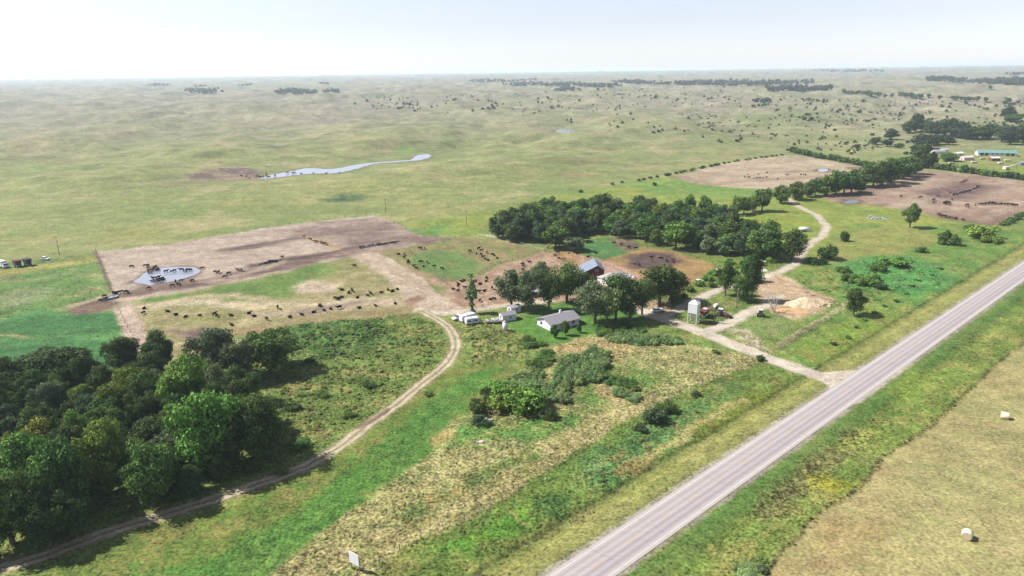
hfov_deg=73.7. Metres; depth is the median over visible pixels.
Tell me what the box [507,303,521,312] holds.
shed
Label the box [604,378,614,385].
shrub
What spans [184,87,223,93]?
wood
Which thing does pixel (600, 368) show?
shrub
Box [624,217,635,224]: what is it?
broadleaf tree
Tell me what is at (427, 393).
shrub
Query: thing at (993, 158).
farm shed
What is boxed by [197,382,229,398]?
broadleaf tree
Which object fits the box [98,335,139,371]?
broadleaf tree
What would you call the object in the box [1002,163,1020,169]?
portable auger
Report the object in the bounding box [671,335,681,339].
shrub
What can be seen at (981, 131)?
broadleaf tree
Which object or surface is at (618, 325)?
shrub
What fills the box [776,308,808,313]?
dirt heap
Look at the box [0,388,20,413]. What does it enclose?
broadleaf tree
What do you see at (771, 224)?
broadleaf tree
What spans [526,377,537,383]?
shrub
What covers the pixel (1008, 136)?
broadleaf tree
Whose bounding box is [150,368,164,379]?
broadleaf tree
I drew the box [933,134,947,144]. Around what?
broadleaf tree
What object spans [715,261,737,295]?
broadleaf tree
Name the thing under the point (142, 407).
broadleaf tree
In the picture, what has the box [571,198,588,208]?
broadleaf tree
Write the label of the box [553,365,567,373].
shrub
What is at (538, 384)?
shrub
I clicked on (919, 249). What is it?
shrub
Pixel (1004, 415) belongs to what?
round bale
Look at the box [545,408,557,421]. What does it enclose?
shrub
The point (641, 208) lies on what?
broadleaf tree
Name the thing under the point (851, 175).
broadleaf tree
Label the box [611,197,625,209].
broadleaf tree
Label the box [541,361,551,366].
shrub
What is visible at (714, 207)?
broadleaf tree
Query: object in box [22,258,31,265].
dump cart
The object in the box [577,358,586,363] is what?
shrub
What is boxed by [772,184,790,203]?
broadleaf tree
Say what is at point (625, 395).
shrub
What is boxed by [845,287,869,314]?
broadleaf tree
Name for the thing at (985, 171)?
hedge shrub
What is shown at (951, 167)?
hedge shrub
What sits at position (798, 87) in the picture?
wood
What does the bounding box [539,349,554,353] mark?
shrub
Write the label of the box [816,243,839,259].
shrub
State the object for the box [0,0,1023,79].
sky
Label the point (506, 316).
shed
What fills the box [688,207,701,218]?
broadleaf tree
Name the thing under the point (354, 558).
sign board
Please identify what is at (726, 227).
broadleaf tree
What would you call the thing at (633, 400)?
shrub
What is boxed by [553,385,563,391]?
shrub
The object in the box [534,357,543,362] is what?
shrub
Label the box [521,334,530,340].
shrub
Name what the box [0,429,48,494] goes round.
broadleaf tree
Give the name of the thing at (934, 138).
broadleaf tree
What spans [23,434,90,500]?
broadleaf tree
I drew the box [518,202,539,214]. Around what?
broadleaf tree
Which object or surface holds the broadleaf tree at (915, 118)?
on the ground at (136, 169)
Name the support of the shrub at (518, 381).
on the ground at (136, 169)
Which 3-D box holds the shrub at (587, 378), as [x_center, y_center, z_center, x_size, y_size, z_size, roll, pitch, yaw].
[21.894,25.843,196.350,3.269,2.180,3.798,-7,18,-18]
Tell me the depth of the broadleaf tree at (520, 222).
357.54 m
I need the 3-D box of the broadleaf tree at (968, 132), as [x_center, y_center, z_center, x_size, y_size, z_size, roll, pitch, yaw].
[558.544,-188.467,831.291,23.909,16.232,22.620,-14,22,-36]
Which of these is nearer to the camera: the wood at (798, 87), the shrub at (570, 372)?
the shrub at (570, 372)
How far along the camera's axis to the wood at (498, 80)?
4091.83 m
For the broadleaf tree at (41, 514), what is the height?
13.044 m
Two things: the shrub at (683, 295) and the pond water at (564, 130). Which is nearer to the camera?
the shrub at (683, 295)
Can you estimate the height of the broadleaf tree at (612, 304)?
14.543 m
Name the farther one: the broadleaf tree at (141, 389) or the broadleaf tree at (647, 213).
the broadleaf tree at (647, 213)
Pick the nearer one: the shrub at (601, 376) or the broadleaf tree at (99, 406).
the broadleaf tree at (99, 406)
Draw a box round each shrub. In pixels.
[205,472,214,480]
[271,463,288,474]
[283,402,302,411]
[286,437,310,451]
[304,357,314,362]
[314,390,330,398]
[340,409,357,417]
[361,381,375,389]
[423,390,433,396]
[468,397,487,415]
[470,414,493,426]
[479,386,493,398]
[482,379,507,392]
[482,392,510,412]
[489,382,545,419]
[506,372,517,379]
[512,378,524,385]
[513,374,526,379]
[515,370,526,377]
[517,380,528,387]
[520,384,531,389]
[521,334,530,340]
[522,343,530,348]
[524,360,535,365]
[525,337,535,342]
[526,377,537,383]
[526,392,547,410]
[527,365,536,370]
[529,342,537,348]
[530,369,545,378]
[531,373,542,379]
[533,381,543,388]
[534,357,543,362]
[535,362,543,368]
[538,341,547,346]
[538,410,546,418]
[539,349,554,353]
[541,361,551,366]
[541,384,549,391]
[542,353,555,361]
[544,389,558,396]
[545,394,557,402]
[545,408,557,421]
[546,380,555,386]
[551,371,564,379]
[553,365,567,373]
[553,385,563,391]
[554,378,562,385]
[555,392,568,399]
[556,372,567,379]
[556,390,571,394]
[557,395,571,403]
[558,358,567,365]
[558,380,570,389]
[559,353,572,358]
[559,385,571,391]
[565,369,573,375]
[566,357,575,363]
[567,352,579,360]
[567,364,581,370]
[567,374,576,384]
[572,375,586,385]
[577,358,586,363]
[580,365,589,372]
[583,375,591,381]
[584,370,595,376]
[587,343,596,349]
[588,365,597,371]
[590,355,602,360]
[591,375,599,382]
[593,360,605,368]
[594,330,605,336]
[596,364,604,372]
[597,347,611,353]
[597,372,606,380]
[599,359,609,367]
[601,350,610,357]
[604,324,615,329]
[604,375,615,378]
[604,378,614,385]
[607,337,615,341]
[611,385,622,391]
[612,390,620,396]
[613,381,623,385]
[614,322,621,328]
[614,334,626,343]
[614,375,624,381]
[615,328,624,332]
[617,377,629,382]
[617,387,629,393]
[617,391,628,400]
[623,382,632,388]
[626,378,638,385]
[626,384,641,390]
[626,395,637,404]
[627,335,636,342]
[629,340,638,345]
[629,392,641,399]
[632,422,647,432]
[637,338,649,345]
[640,407,667,423]
[648,339,658,345]
[654,398,677,413]
[664,339,673,344]
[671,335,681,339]
[671,339,683,344]
[677,292,687,298]
[685,285,695,291]
[690,390,699,397]
[693,280,704,286]
[701,274,713,280]
[707,269,717,275]
[707,282,717,286]
[724,258,735,263]
[735,560,764,575]
[755,354,765,361]
[757,564,768,573]
[765,256,778,262]
[807,257,826,264]
[813,152,824,157]
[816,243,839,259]
[835,266,850,272]
[840,231,850,240]
[840,273,857,282]
[854,273,881,286]
[869,264,888,272]
[870,273,881,282]
[872,255,910,265]
[872,283,888,289]
[914,246,928,252]
[923,160,931,167]
[930,163,941,168]
[934,164,944,169]
[937,229,963,245]
[945,164,958,171]
[961,164,971,172]
[963,224,974,231]
[965,225,1001,238]
[969,167,980,173]
[978,235,1005,243]
[980,168,991,175]
[987,170,998,176]
[995,172,1003,177]
[1002,171,1013,177]
[1010,172,1020,179]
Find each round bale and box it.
[961,528,973,540]
[1000,411,1009,419]
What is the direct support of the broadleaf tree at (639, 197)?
on the ground at (136, 169)
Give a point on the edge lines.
(763, 435)
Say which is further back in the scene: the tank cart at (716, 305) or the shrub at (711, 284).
the shrub at (711, 284)
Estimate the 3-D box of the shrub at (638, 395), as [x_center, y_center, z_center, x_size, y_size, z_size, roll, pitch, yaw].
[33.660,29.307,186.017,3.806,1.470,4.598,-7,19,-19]
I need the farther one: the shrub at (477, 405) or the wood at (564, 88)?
the wood at (564, 88)
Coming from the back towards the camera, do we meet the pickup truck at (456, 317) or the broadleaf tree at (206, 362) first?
the pickup truck at (456, 317)
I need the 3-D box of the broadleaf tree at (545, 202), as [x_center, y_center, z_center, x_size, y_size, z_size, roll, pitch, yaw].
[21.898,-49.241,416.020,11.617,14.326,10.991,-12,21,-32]
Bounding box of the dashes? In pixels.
[593,277,1013,566]
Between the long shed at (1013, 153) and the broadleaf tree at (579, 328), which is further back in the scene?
the long shed at (1013, 153)
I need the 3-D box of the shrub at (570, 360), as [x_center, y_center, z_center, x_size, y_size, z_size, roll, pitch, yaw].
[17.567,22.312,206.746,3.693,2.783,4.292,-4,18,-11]
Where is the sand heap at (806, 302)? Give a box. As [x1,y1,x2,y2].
[783,297,826,307]
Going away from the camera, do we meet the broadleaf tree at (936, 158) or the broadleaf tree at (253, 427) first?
the broadleaf tree at (253, 427)
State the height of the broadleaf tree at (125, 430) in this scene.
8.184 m
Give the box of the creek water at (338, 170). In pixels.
[259,154,430,178]
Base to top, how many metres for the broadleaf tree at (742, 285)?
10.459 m
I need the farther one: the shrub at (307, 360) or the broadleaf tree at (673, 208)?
the broadleaf tree at (673, 208)
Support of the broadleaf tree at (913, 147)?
on the ground at (136, 169)
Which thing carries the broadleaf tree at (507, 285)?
on the ground at (136, 169)
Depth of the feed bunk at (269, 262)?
326.10 m
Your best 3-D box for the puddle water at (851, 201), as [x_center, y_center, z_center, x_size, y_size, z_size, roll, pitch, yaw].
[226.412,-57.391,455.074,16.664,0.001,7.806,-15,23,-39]
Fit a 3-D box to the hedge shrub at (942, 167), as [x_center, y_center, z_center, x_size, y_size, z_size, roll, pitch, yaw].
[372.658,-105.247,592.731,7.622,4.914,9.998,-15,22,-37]
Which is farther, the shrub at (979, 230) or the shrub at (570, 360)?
the shrub at (979, 230)
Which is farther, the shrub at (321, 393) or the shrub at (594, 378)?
the shrub at (594, 378)
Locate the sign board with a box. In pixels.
[348,550,359,573]
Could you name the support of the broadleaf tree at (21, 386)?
on the ground at (136, 169)
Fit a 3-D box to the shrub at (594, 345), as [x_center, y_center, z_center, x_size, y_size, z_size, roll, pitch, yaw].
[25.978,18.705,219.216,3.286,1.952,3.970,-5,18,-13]
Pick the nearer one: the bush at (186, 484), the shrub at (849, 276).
the bush at (186, 484)
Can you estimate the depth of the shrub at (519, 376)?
196.82 m
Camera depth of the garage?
285.22 m
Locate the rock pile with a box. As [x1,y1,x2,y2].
[867,215,888,220]
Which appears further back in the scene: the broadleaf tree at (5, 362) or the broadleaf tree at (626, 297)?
the broadleaf tree at (626, 297)
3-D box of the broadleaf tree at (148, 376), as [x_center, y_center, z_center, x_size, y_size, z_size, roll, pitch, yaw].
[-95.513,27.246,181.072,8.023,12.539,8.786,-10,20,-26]
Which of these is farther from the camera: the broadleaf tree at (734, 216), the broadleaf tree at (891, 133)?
the broadleaf tree at (891, 133)
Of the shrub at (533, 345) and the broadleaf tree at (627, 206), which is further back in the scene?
the broadleaf tree at (627, 206)
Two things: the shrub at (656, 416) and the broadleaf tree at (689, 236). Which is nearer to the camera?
the shrub at (656, 416)
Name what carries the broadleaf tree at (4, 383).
on the ground at (136, 169)
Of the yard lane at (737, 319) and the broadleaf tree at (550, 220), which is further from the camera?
the broadleaf tree at (550, 220)
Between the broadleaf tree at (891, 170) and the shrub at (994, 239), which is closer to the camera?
the shrub at (994, 239)
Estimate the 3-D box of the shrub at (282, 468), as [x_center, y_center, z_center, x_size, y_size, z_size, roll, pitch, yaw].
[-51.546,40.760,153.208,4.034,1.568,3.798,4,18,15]
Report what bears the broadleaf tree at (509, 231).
on the ground at (136, 169)
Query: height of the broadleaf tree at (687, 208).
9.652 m
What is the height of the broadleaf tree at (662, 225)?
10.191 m
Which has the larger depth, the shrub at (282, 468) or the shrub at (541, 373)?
the shrub at (541, 373)
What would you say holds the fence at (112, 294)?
on the ground at (136, 169)
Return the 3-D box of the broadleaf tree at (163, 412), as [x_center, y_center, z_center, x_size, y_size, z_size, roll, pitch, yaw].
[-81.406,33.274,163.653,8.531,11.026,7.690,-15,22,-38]
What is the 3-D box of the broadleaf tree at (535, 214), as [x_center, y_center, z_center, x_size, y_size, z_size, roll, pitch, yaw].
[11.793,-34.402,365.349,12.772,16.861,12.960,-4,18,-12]
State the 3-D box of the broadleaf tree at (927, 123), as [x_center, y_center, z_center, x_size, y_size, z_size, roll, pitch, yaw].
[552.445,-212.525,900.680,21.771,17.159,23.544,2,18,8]
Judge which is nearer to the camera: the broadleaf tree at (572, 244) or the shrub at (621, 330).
the shrub at (621, 330)
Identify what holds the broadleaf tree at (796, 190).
on the ground at (136, 169)
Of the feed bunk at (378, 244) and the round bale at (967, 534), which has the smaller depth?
the round bale at (967, 534)
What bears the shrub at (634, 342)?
on the ground at (136, 169)
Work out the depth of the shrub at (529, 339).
224.96 m
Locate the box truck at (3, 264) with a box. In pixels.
[0,259,8,268]
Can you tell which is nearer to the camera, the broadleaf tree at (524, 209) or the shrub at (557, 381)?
the shrub at (557, 381)
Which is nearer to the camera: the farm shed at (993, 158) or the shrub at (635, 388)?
the shrub at (635, 388)
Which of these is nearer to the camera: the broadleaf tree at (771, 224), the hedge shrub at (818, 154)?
the broadleaf tree at (771, 224)
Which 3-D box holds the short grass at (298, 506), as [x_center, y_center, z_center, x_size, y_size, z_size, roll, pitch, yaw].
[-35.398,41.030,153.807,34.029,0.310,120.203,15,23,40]
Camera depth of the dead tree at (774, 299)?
249.37 m
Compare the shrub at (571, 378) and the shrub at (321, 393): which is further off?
the shrub at (571, 378)
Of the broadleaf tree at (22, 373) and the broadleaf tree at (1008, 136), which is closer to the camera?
the broadleaf tree at (22, 373)
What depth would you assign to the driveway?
218.26 m
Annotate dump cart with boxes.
[11,259,21,266]
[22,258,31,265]
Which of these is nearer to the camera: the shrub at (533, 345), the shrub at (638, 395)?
the shrub at (638, 395)
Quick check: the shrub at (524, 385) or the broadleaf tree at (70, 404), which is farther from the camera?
the shrub at (524, 385)
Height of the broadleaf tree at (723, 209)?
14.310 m
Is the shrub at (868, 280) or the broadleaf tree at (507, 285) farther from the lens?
the shrub at (868, 280)
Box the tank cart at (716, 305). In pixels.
[713,303,719,308]
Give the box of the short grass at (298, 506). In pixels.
[23,370,495,575]
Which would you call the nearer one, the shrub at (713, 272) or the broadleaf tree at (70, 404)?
the broadleaf tree at (70, 404)
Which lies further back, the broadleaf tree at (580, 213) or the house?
the broadleaf tree at (580, 213)
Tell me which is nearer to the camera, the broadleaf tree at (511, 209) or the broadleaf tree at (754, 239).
the broadleaf tree at (754, 239)
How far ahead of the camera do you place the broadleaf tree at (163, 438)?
151.05 m
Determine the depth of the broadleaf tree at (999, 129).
797.98 m
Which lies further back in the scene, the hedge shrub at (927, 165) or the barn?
the hedge shrub at (927, 165)
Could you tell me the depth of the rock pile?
403.87 m
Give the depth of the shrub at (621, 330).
232.26 m
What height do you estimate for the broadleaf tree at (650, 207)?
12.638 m
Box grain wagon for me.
[699,307,711,318]
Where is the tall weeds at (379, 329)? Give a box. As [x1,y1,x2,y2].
[271,256,940,481]
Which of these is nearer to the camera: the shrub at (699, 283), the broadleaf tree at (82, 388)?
the broadleaf tree at (82, 388)
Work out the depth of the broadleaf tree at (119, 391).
173.83 m
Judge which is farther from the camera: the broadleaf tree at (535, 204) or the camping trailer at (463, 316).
the broadleaf tree at (535, 204)
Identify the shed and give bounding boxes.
[499,310,516,321]
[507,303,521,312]
[931,149,945,153]
[959,155,973,160]
[975,150,1017,156]
[988,157,999,160]
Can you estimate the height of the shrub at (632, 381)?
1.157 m
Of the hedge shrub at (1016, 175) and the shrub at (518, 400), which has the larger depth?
the hedge shrub at (1016, 175)
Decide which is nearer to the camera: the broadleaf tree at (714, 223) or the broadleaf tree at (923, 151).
the broadleaf tree at (714, 223)
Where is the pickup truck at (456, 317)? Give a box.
[451,314,459,320]
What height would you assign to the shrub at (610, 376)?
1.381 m
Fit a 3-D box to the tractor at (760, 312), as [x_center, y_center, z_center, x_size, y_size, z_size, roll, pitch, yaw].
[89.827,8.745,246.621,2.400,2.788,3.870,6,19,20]
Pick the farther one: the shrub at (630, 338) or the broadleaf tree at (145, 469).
the shrub at (630, 338)
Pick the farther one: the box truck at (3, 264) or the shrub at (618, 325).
the box truck at (3, 264)
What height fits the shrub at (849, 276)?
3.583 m
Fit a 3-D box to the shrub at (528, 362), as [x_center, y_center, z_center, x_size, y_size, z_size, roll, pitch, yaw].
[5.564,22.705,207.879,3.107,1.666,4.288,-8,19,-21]
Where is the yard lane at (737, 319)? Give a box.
[707,295,783,331]
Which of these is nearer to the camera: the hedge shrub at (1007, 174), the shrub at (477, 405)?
the shrub at (477, 405)
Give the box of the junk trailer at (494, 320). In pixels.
[485,317,503,323]
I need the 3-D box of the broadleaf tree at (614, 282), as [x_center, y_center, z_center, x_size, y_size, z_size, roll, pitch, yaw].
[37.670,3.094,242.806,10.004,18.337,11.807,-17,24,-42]
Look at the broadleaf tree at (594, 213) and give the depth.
378.16 m
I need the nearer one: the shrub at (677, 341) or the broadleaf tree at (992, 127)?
the shrub at (677, 341)
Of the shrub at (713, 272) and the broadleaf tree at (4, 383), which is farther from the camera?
the shrub at (713, 272)
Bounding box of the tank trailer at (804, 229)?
[799,227,813,231]
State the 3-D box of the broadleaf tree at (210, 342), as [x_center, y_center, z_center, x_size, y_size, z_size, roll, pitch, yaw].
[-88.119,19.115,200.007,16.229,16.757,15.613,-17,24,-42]
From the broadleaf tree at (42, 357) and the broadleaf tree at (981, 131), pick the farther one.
the broadleaf tree at (981, 131)
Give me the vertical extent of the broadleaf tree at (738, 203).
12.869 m
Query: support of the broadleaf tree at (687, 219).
on the ground at (136, 169)
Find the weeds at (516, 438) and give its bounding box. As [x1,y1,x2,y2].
[6,256,955,575]
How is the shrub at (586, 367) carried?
on the ground at (136, 169)
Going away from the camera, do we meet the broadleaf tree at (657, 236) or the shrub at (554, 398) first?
the shrub at (554, 398)
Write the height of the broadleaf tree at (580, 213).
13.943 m
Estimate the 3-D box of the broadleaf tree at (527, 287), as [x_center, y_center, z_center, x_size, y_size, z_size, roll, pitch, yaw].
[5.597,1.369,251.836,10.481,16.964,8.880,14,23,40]
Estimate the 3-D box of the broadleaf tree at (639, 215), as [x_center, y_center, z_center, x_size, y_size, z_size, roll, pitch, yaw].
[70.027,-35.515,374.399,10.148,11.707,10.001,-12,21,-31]
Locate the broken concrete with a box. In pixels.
[818,301,837,307]
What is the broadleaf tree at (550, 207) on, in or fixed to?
on the ground at (136, 169)
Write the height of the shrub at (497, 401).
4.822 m
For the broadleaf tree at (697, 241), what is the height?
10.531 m
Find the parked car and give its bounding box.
[651,307,663,312]
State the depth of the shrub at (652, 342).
221.50 m
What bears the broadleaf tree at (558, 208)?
on the ground at (136, 169)
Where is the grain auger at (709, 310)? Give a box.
[694,309,716,323]
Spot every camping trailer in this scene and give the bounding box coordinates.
[459,312,477,321]
[465,316,480,324]
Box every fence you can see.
[95,214,438,249]
[95,249,130,332]
[357,373,724,575]
[409,249,464,297]
[478,249,577,272]
[613,236,718,291]
[768,210,1014,354]
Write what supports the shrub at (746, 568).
on the ground at (136, 169)
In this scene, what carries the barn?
on the ground at (136, 169)
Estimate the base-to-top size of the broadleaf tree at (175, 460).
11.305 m
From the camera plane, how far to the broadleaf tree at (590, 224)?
372.07 m
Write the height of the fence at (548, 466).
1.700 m
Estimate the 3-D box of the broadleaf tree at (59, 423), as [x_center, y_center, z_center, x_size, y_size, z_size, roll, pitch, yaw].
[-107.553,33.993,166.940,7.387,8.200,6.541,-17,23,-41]
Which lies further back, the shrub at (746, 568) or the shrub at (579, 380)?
the shrub at (579, 380)
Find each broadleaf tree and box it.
[0,355,24,390]
[0,371,18,399]
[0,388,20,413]
[0,402,21,436]
[0,415,20,435]
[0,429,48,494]
[0,430,13,443]
[0,467,39,546]
[6,391,17,400]
[7,484,68,551]
[9,369,49,403]
[12,345,92,373]
[14,363,38,380]
[14,405,58,431]
[17,416,52,442]
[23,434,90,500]
[24,401,43,408]
[26,381,65,408]
[36,404,61,423]
[40,350,84,387]
[44,423,85,443]
[46,372,70,397]
[47,489,94,537]
[54,414,81,427]
[59,392,89,412]
[59,408,96,439]
[66,383,95,397]
[68,355,102,383]
[68,415,129,493]
[72,393,94,418]
[80,458,101,498]
[82,396,121,420]
[84,363,118,393]
[91,381,129,410]
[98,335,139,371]
[102,405,137,434]
[108,366,144,392]
[116,427,130,446]
[117,437,177,507]
[122,361,134,368]
[122,378,155,416]
[123,394,164,429]
[123,414,163,446]
[129,349,167,372]
[135,368,158,391]
[139,329,173,368]
[149,428,191,467]
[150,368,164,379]
[151,352,207,400]
[153,442,180,484]
[154,402,179,419]
[156,413,196,433]
[159,392,193,408]
[162,390,244,471]
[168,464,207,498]
[181,326,236,371]
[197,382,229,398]
[198,362,229,388]
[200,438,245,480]
[202,361,219,371]
[217,339,253,372]
[220,363,261,388]
[222,391,283,462]
[223,376,260,405]
[239,392,267,404]
[242,326,300,374]
[466,274,477,311]
[488,210,512,237]
[488,221,500,236]
[493,269,518,304]
[502,221,521,241]
[507,207,521,215]
[509,212,530,240]
[515,269,540,311]
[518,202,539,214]
[524,210,546,221]
[525,207,544,237]
[527,200,543,209]
[529,220,545,241]
[530,259,552,284]
[536,272,563,310]
[537,196,557,208]
[541,225,568,248]
[542,223,560,230]
[543,205,555,211]
[543,208,562,223]
[544,218,554,224]
[548,261,587,302]
[550,324,558,337]
[553,206,565,218]
[556,217,578,236]
[557,211,581,228]
[559,202,571,209]
[560,320,569,333]
[561,235,585,250]
[565,209,585,229]
[569,221,581,235]
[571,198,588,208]
[573,277,610,323]
[575,271,595,294]
[576,206,588,218]
[576,324,581,331]
[580,217,598,233]
[582,207,607,227]
[587,193,616,214]
[595,287,622,324]
[602,215,619,233]
[602,272,632,319]
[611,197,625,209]
[611,209,628,218]
[611,218,630,237]
[617,278,646,321]
[621,204,634,209]
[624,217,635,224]
[627,221,637,237]
[628,194,649,207]
[630,202,648,214]
[631,199,646,211]
[632,214,661,240]
[632,278,657,314]
[633,213,646,220]
[638,262,683,305]
[642,211,654,216]
[645,198,657,205]
[645,203,654,212]
[649,229,664,244]
[651,202,664,213]
[654,207,668,216]
[657,209,679,219]
[658,220,666,230]
[659,213,680,224]
[662,220,690,249]
[666,270,690,302]
[667,201,681,211]
[669,206,680,213]
[674,199,686,207]
[678,211,689,217]
[680,206,691,212]
[680,215,691,225]
[683,224,694,246]
[684,194,696,209]
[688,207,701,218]
[690,217,711,233]
[691,230,706,249]
[696,207,717,218]
[697,195,711,208]
[699,234,716,253]
[700,224,718,238]
[703,221,719,237]
[704,215,725,225]
[707,203,720,213]
[713,204,736,218]
[713,236,730,254]
[714,218,743,240]
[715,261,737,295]
[720,211,730,221]
[722,232,733,249]
[723,210,743,225]
[729,195,746,211]
[730,228,755,255]
[731,275,751,300]
[737,220,752,226]
[739,196,751,213]
[739,219,758,230]
[739,255,752,275]
[741,230,764,255]
[743,251,765,300]
[749,194,761,211]
[751,219,762,228]
[755,188,772,210]
[756,229,784,256]
[758,219,781,236]
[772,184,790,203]
[780,227,809,260]
[786,181,807,199]
[802,181,816,196]
[809,177,824,195]
[815,175,837,195]
[828,170,851,194]
[840,169,858,193]
[845,175,862,192]
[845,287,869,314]
[854,164,878,184]
[857,181,867,191]
[867,164,887,186]
[869,137,880,144]
[874,160,899,185]
[881,140,894,146]
[883,128,900,138]
[884,157,907,182]
[893,143,904,147]
[898,157,915,176]
[900,121,916,132]
[901,203,922,227]
[902,156,922,176]
[909,133,935,144]
[909,143,922,153]
[910,113,924,131]
[911,155,925,170]
[912,142,932,164]
[917,118,930,131]
[921,120,936,132]
[924,121,944,134]
[928,151,939,163]
[929,135,938,142]
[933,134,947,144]
[938,117,961,136]
[938,119,949,135]
[940,152,960,160]
[942,136,957,144]
[949,121,971,137]
[958,126,977,139]
[964,125,992,139]
[985,124,997,139]
[993,125,1012,141]
[999,126,1023,144]
[1000,105,1016,115]
[1004,114,1023,121]
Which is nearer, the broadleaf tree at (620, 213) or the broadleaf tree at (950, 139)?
the broadleaf tree at (620, 213)
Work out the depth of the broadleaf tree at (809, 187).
470.97 m
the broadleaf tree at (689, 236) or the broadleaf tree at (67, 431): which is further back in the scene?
the broadleaf tree at (689, 236)
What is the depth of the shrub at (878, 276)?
283.16 m
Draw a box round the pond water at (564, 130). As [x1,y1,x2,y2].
[556,129,573,132]
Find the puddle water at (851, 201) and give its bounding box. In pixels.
[844,200,858,203]
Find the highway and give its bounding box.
[545,261,1023,575]
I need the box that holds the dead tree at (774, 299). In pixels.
[764,292,778,312]
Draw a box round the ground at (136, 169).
[0,65,1023,575]
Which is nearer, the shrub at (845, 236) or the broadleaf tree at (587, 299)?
the broadleaf tree at (587, 299)
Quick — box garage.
[597,270,630,285]
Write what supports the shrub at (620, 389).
on the ground at (136, 169)
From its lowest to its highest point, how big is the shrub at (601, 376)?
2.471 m
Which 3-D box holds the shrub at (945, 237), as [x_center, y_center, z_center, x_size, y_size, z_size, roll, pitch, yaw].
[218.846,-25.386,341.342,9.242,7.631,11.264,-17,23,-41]
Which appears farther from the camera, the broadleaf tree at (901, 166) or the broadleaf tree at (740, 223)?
the broadleaf tree at (901, 166)
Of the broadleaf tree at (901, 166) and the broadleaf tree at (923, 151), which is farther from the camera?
the broadleaf tree at (923, 151)
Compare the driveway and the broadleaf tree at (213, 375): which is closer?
the broadleaf tree at (213, 375)
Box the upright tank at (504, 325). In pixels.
[502,321,506,330]
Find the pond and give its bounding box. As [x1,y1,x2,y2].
[133,267,200,285]
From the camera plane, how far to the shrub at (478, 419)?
172.76 m
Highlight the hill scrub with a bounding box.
[372,86,1023,149]
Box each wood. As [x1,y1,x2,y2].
[143,83,170,85]
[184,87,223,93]
[274,87,316,93]
[322,88,339,91]
[469,77,535,81]
[502,81,622,87]
[553,86,580,90]
[611,78,813,85]
[752,97,770,102]
[764,84,832,91]
[804,68,886,71]
[925,75,1023,84]
[1004,71,1023,74]
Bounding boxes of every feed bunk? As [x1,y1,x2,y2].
[257,258,281,264]
[359,240,399,247]
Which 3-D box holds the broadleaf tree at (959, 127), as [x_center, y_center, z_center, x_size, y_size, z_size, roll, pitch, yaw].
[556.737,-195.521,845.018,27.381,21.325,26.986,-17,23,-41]
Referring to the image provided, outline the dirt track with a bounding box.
[0,311,460,573]
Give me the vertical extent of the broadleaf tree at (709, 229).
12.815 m
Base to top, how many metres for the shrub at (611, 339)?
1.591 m
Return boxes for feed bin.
[686,300,700,324]
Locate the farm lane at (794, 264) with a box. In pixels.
[660,198,830,317]
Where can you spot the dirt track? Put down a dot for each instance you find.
(119, 528)
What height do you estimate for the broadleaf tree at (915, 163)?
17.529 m
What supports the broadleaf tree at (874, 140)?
on the ground at (136, 169)
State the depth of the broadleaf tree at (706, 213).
377.06 m
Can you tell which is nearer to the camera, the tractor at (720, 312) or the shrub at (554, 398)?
the shrub at (554, 398)
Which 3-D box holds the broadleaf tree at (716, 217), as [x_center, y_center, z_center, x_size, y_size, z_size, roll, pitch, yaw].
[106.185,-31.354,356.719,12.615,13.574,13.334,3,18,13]
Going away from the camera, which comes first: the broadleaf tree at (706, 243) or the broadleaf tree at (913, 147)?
the broadleaf tree at (706, 243)
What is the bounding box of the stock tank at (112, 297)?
[102,295,118,300]
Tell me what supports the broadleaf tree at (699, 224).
on the ground at (136, 169)
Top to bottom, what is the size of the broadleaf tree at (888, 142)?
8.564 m
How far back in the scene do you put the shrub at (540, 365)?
205.77 m
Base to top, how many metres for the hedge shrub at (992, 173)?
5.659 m
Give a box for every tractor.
[717,308,732,318]
[757,309,763,316]
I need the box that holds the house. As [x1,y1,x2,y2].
[535,310,580,330]
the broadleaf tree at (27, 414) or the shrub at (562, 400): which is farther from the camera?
the shrub at (562, 400)
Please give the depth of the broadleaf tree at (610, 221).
369.76 m
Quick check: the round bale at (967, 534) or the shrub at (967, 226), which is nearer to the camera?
the round bale at (967, 534)
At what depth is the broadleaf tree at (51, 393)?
178.49 m
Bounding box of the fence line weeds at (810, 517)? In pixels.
[767,345,1020,569]
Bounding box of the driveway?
[614,291,846,379]
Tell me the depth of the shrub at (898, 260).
305.94 m
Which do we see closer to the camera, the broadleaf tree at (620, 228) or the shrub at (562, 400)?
the shrub at (562, 400)
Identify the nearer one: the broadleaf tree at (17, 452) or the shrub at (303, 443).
the broadleaf tree at (17, 452)
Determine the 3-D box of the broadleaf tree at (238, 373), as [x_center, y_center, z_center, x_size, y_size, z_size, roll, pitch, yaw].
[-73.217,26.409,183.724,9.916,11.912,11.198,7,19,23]
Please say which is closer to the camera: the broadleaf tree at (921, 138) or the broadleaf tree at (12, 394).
the broadleaf tree at (12, 394)
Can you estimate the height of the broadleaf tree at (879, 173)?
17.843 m
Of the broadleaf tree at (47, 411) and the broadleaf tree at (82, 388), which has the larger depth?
the broadleaf tree at (82, 388)
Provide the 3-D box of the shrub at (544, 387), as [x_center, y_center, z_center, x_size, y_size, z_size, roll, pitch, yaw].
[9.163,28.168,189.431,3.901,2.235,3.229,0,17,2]
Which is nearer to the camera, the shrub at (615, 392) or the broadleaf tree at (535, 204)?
the shrub at (615, 392)
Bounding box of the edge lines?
[552,264,1021,575]
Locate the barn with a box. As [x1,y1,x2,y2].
[578,258,604,279]
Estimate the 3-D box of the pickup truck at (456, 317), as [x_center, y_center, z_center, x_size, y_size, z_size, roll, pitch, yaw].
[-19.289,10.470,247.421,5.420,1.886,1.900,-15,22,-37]

